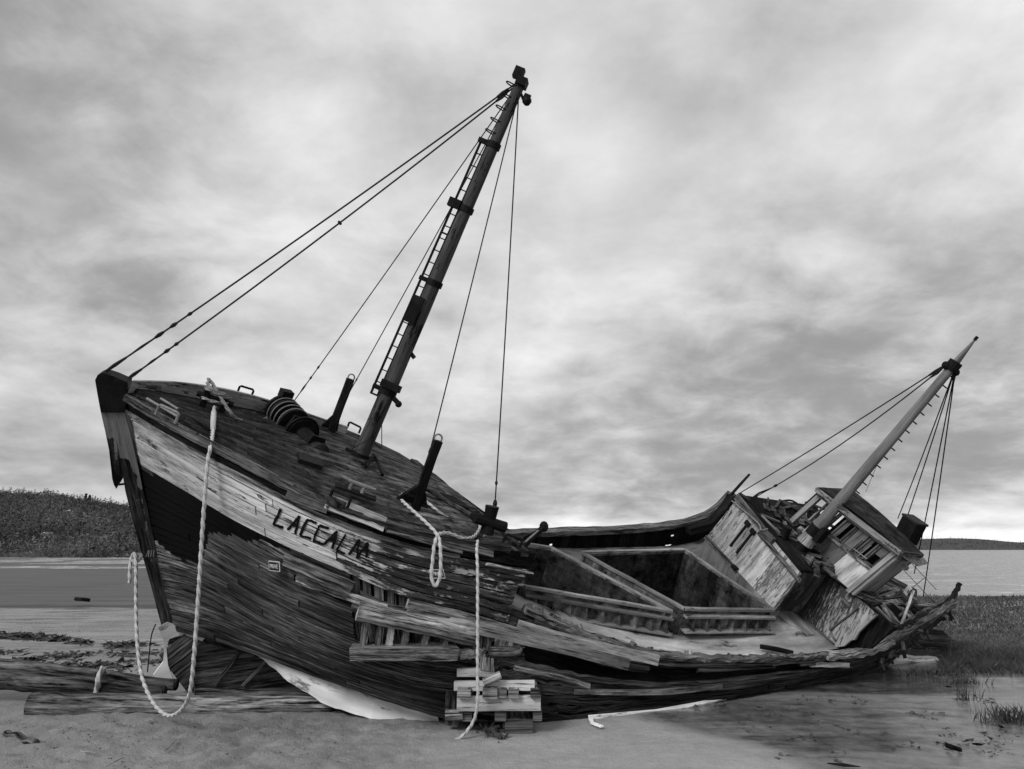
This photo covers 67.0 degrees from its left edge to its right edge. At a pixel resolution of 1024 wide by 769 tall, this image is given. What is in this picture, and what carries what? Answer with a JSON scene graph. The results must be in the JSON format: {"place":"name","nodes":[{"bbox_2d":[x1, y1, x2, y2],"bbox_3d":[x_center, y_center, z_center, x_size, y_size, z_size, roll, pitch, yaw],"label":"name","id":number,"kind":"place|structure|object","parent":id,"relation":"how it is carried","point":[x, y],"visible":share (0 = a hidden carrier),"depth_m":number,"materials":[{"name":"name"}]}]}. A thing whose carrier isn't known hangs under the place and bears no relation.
{"place":"outdoors","nodes":[
{"label":"outdoors","id":0,"kind":"place"},
{"bbox_2d":[0,493,138,556],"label":"hill","id":1,"kind":"structure","parent":0,"point":[30,554],"depth_m":212.90,"materials":[{"name":"plant"}]},
{"bbox_2d":[0,487,141,557],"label":"woods","id":2,"kind":"object","parent":1,"relation":"on","point":[73,531],"visible":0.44,"depth_m":226.15,"materials":[{"name":"grey plant"}]},
{"bbox_2d":[0,558,1023,768],"bbox_3d":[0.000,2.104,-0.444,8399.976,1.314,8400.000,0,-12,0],"label":"ground","id":3,"kind":"structure","parent":0,"point":[711,736],"depth_m":6.93,"materials":[{"name":"grey sand"}]},
{"bbox_2d":[2,730,39,743],"bbox_3d":[-4.176,3.007,6.571,0.539,0.090,0.073,-8,-14,34],"label":"log","id":4,"kind":"object","parent":3,"relation":"on","point":[23,738],"visible":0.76,"depth_m":6.54,"materials":[{"name":"grey wood"}]},
{"bbox_2d":[0,647,162,673],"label":"seaweed","id":5,"kind":"object","parent":3,"relation":"on","point":[88,654],"visible":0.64,"depth_m":11.21,"materials":[{"name":"black plant"}]},
{"bbox_2d":[0,630,162,652],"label":"seaweed","id":6,"kind":"object","parent":3,"relation":"on","point":[41,636],"visible":0.94,"depth_m":13.50,"materials":[{"name":"black plant"}]},
{"bbox_2d":[74,597,90,601],"bbox_3d":[-13.265,6.628,23.873,0.267,0.135,1.014,10,-15,-39],"label":"stick","id":7,"kind":"object","parent":3,"relation":"on","point":[81,599],"visible":1,"depth_m":23.57,"materials":[{"name":"black wood"}]},
{"bbox_2d":[0,669,167,693],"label":"log","id":8,"kind":"object","parent":3,"relation":"on","point":[23,681],"visible":0.77,"depth_m":8.07,"materials":[{"name":"grey wood"}]},
{"bbox_2d":[0,658,178,690],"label":"log","id":9,"kind":"object","parent":8,"relation":"on","point":[65,670],"visible":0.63,"depth_m":8.24,"materials":[{"name":"grey wood"}]},
{"bbox_2d":[93,665,106,692],"bbox_3d":[-4.279,3.072,8.054,0.109,0.285,0.198,0,-12,0],"label":"mooring rope","id":10,"kind":"object","parent":8,"relation":"attached to","point":[99,674],"visible":1,"depth_m":7.99,"materials":[{"name":"grey fabric"}]},
{"bbox_2d":[0,716,341,768],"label":"pebbles","id":11,"kind":"object","parent":3,"relation":"on","point":[160,736],"visible":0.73,"depth_m":6.39,"materials":[{"name":"grey stone"}]},
{"bbox_2d":[24,691,332,715],"bbox_3d":[-3.290,3.196,7.729,2.952,0.257,0.259,1,-12,-3],"label":"log","id":12,"kind":"object","parent":3,"relation":"on","point":[51,703],"visible":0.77,"depth_m":7.64,"materials":[{"name":"grey wood"}]},
{"bbox_2d":[194,688,311,695],"bbox_3d":[-2.656,3.274,8.172,1.428,0.101,0.102,-1,-12,6],"label":"log","id":13,"kind":"object","parent":3,"relation":"on","point":[233,692],"visible":0.54,"depth_m":8.16,"materials":[{"name":"grey wood"}]},
{"bbox_2d":[445,690,459,726],"bbox_3d":[-0.538,2.907,6.968,0.142,0.315,0.144,0,-12,0],"label":"post","id":14,"kind":"object","parent":3,"relation":"on","point":[450,699],"visible":0.65,"depth_m":6.92,"materials":[{"name":"black wood"}]},
{"bbox_2d":[445,709,462,720],"bbox_3d":[-0.512,2.928,6.862,0.157,0.109,0.106,0,-12,0],"label":"block","id":15,"kind":"object","parent":3,"relation":"on","point":[453,715],"visible":0.92,"depth_m":6.82,"materials":[{"name":"grey wood"}]},
{"bbox_2d":[463,711,472,721],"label":"crib block","id":16,"kind":"object","parent":3,"relation":"on","point":[467,716],"depth_m":6.84,"materials":[{"name":"grey wood"}]},
{"bbox_2d":[476,719,508,742],"bbox_3d":[-0.177,3.041,6.800,0.304,0.150,0.714,0,-12,0],"label":"seaweed clump","id":17,"kind":"object","parent":3,"relation":"on","point":[491,728],"visible":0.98,"depth_m":6.76,"materials":[{"name":"black plant"}]},
{"bbox_2d":[504,711,532,732],"bbox_3d":[0.052,3.057,7.021,0.250,0.118,0.405,0,-12,-2],"label":"crib block","id":18,"kind":"object","parent":3,"relation":"on","point":[518,722],"depth_m":6.83,"materials":[{"name":"grey wood"}]},
{"bbox_2d":[494,711,505,720],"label":"crib block","id":19,"kind":"object","parent":18,"relation":"on","point":[500,715],"depth_m":6.82,"materials":[{"name":"grey wood"}]},
{"bbox_2d":[457,695,540,711],"bbox_3d":[-0.116,2.809,6.819,0.736,0.131,0.063,0,-12,0],"label":"crib board","id":20,"kind":"object","parent":19,"relation":"on","point":[524,703],"visible":0.78,"depth_m":6.79,"materials":[{"name":"grey wood"}]},
{"bbox_2d":[457,687,473,698],"bbox_3d":[-0.405,2.752,7.003,0.124,0.085,0.501,-1,-12,3],"label":"crib block","id":21,"kind":"object","parent":20,"relation":"on","point":[465,692],"depth_m":6.76,"materials":[{"name":"grey wood"}]},
{"bbox_2d":[454,680,534,690],"bbox_3d":[-0.157,2.680,6.887,0.714,0.082,0.105,0,-12,0],"label":"crib board","id":22,"kind":"object","parent":21,"relation":"on","point":[524,685],"visible":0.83,"depth_m":6.84,"materials":[{"name":"grey wood"}]},
{"bbox_2d":[457,667,493,676],"bbox_3d":[-0.326,2.583,6.944,0.331,0.075,0.101,0,-12,0],"label":"crib board","id":23,"kind":"object","parent":22,"relation":"on","point":[466,672],"visible":0.85,"depth_m":6.90,"materials":[{"name":"grey wood"}]},
{"bbox_2d":[480,657,493,671],"bbox_3d":[-0.228,2.518,6.959,0.130,0.144,0.135,0,-12,0],"label":"crib block","id":24,"kind":"object","parent":23,"relation":"on","point":[486,663],"depth_m":6.91,"materials":[{"name":"grey wood"}]},
{"bbox_2d":[482,671,501,685],"bbox_3d":[-0.177,2.595,6.821,0.182,0.136,0.109,2,-12,-9],"label":"wedge","id":25,"kind":"object","parent":22,"relation":"on","point":[491,678],"visible":1,"depth_m":6.78,"materials":[{"name":"grey wood"}]},
{"bbox_2d":[482,686,497,698],"bbox_3d":[-0.180,2.751,7.003,0.133,0.099,0.501,-1,-12,3],"label":"crib block","id":26,"kind":"object","parent":20,"relation":"on","point":[490,692],"depth_m":6.76,"materials":[{"name":"grey wood"}]},
{"bbox_2d":[498,687,507,697],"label":"crib block","id":27,"kind":"object","parent":20,"relation":"on","point":[502,692],"depth_m":6.78,"materials":[{"name":"grey wood"}]},
{"bbox_2d":[508,687,518,698],"bbox_3d":[0.013,2.752,7.003,0.098,0.085,0.501,0,-12,0],"label":"crib block","id":28,"kind":"object","parent":20,"relation":"on","point":[513,692],"depth_m":6.76,"materials":[{"name":"grey wood"}]},
{"bbox_2d":[528,679,539,698],"bbox_3d":[0.195,2.760,7.012,0.086,0.087,0.500,1,-12,-3],"label":"crib block","id":29,"kind":"object","parent":20,"relation":"on","point":[534,693],"depth_m":6.77,"materials":[{"name":"grey wood"}]},
{"bbox_2d":[531,709,541,720],"bbox_3d":[0.221,2.962,7.051,0.087,0.105,0.501,0,-12,0],"label":"crib block","id":30,"kind":"object","parent":3,"relation":"on","point":[536,715],"depth_m":6.81,"materials":[{"name":"grey wood"}]},
{"bbox_2d":[95,65,978,727],"bbox_3d":[1.577,0.416,10.371,12.610,7.176,5.116,3,-12,-16],"label":"shipwreck","id":31,"kind":"object","parent":3,"relation":"on","point":[317,553],"visible":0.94,"depth_m":8.12,"materials":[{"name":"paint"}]},
{"bbox_2d":[147,624,155,671],"bbox_3d":[-3.758,2.751,8.063,0.049,0.482,0.123,5,-13,-24],"label":"cord","id":32,"kind":"object","parent":31,"relation":"hanging from","point":[150,647],"visible":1,"depth_m":8.03,"materials":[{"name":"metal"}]},
{"bbox_2d":[128,405,216,717],"bbox_3d":[-3.245,1.646,7.582,0.392,2.943,2.026,10,-16,-40],"label":"mooring rope","id":33,"kind":"object","parent":31,"relation":"attached to","point":[134,558],"visible":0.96,"depth_m":6.88,"materials":[{"name":"grey fabric"}]},
{"bbox_2d":[210,410,215,429],"bbox_3d":[-2.962,0.355,7.668,0.054,0.289,0.508,5,-13,-21],"label":"rope splice","id":34,"kind":"object","parent":33,"relation":"attached to","point":[213,419],"visible":0.92,"depth_m":7.65,"materials":[{"name":"white fabric"}]},
{"bbox_2d":[200,378,267,420],"bbox_3d":[-2.913,0.208,8.418,0.404,0.460,0.921,-7,-14,31],"label":"mooring rope","id":35,"kind":"object","parent":31,"relation":"attached to","point":[213,389],"visible":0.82,"depth_m":8.08,"materials":[{"name":"grey fabric"}]},
{"bbox_2d":[427,500,448,516],"bbox_3d":[-0.558,1.338,8.112,0.707,0.237,0.228,8,-15,-35],"label":"mooring rope","id":36,"kind":"object","parent":31,"relation":"attached to","point":[434,508],"visible":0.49,"depth_m":7.93,"materials":[{"name":"grey fabric"}]},
{"bbox_2d":[400,493,484,586],"bbox_3d":[-0.754,1.501,7.618,0.806,0.891,1.483,-4,-13,19],"label":"mooring rope","id":37,"kind":"object","parent":31,"relation":"hanging from","point":[437,534],"visible":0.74,"depth_m":6.91,"materials":[{"name":"grey fabric"}]},
{"bbox_2d":[455,539,479,738],"bbox_3d":[-0.386,2.255,6.934,0.215,1.706,0.413,0,-12,0],"label":"mooring rope","id":38,"kind":"object","parent":31,"relation":"hanging from","point":[462,735],"visible":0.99,"depth_m":6.77,"materials":[{"name":"grey fabric"}]},
{"bbox_2d":[827,763,859,766],"bbox_3d":[2.447,2.806,5.710,0.229,0.031,0.080,-5,-13,23],"label":"driftwood","id":39,"kind":"object","parent":3,"relation":"on","point":[843,764],"visible":1,"depth_m":5.69,"materials":[{"name":"grey wood"}]},
{"bbox_2d":[694,694,1023,761],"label":"seaweed","id":40,"kind":"object","parent":3,"relation":"on","point":[911,742],"visible":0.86,"depth_m":6.84,"materials":[{"name":"black plant"}]},
{"bbox_2d":[889,654,938,664],"bbox_3d":[5.679,3.925,11.047,1.192,0.242,0.201,6,-13,-26],"label":"log","id":41,"kind":"object","parent":3,"relation":"on","point":[909,659],"visible":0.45,"depth_m":10.99,"materials":[{"name":"grey wood"}]},
{"bbox_2d":[880,664,989,677],"bbox_3d":[5.490,3.700,10.008,1.167,0.126,0.843,6,-13,-25],"label":"reed clump","id":42,"kind":"object","parent":3,"relation":"on","point":[937,672],"visible":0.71,"depth_m":9.91,"materials":[{"name":"grey plant"}]},
{"bbox_2d":[945,743,961,751],"bbox_3d":[3.546,2.903,6.187,0.100,0.067,0.168,-2,-12,9],"label":"stick","id":43,"kind":"object","parent":3,"relation":"on","point":[953,747],"visible":1,"depth_m":6.16,"materials":[{"name":"black wood"}]},
{"bbox_2d":[929,672,993,685],"bbox_3d":[5.417,3.553,9.338,0.618,0.138,0.523,4,-12,-18],"label":"reed clump","id":44,"kind":"object","parent":3,"relation":"on","point":[958,681],"visible":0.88,"depth_m":9.33,"materials":[{"name":"grey plant"}]},
{"bbox_2d":[956,686,985,700],"bbox_3d":[4.867,3.282,8.232,0.282,0.212,0.183,-2,-12,10],"label":"reed clump","id":45,"kind":"object","parent":3,"relation":"on","point":[963,695],"visible":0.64,"depth_m":8.24,"materials":[{"name":"grey plant"}]},
{"bbox_2d":[936,661,1023,677],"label":"reed clump","id":46,"kind":"object","parent":3,"relation":"on","point":[973,669],"visible":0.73,"depth_m":10.02,"materials":[{"name":"grey plant"}]},
{"bbox_2d":[967,698,1023,725],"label":"reed clump","id":47,"kind":"object","parent":3,"relation":"on","point":[1005,716],"visible":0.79,"depth_m":7.26,"materials":[{"name":"grey plant"}]},
{"bbox_2d":[0,550,1023,596],"bbox_3d":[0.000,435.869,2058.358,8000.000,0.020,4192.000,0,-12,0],"label":"water","id":48,"kind":"structure","parent":0,"point":[976,573],"depth_m":73.53,"materials":[{"name":"grey liquid"}]},
{"bbox_2d":[0,0,1023,545],"label":"sky","id":49,"kind":"structure","parent":0,"point":[742,230],"materials":[{"name":"grey"}]},
{"bbox_2d":[916,538,1023,549],"bbox_3d":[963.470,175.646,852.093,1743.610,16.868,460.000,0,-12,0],"label":"hill","id":50,"kind":"structure","parent":0,"point":[959,545],"depth_m":747.95,"materials":[{"name":"plant"}]},
{"bbox_2d":[665,537,1023,549],"bbox_3d":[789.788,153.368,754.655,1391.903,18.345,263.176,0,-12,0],"label":"woods","id":51,"kind":"object","parent":50,"relation":"on","point":[966,545],"visible":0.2,"depth_m":733.87,"materials":[{"name":"grey plant"}]},
{"bbox_2d":[917,593,1023,673],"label":"marsh grass","id":52,"kind":"structure","parent":0,"point":[1005,655],"depth_m":13.93,"materials":[{"name":"grey plant"}]}
]}

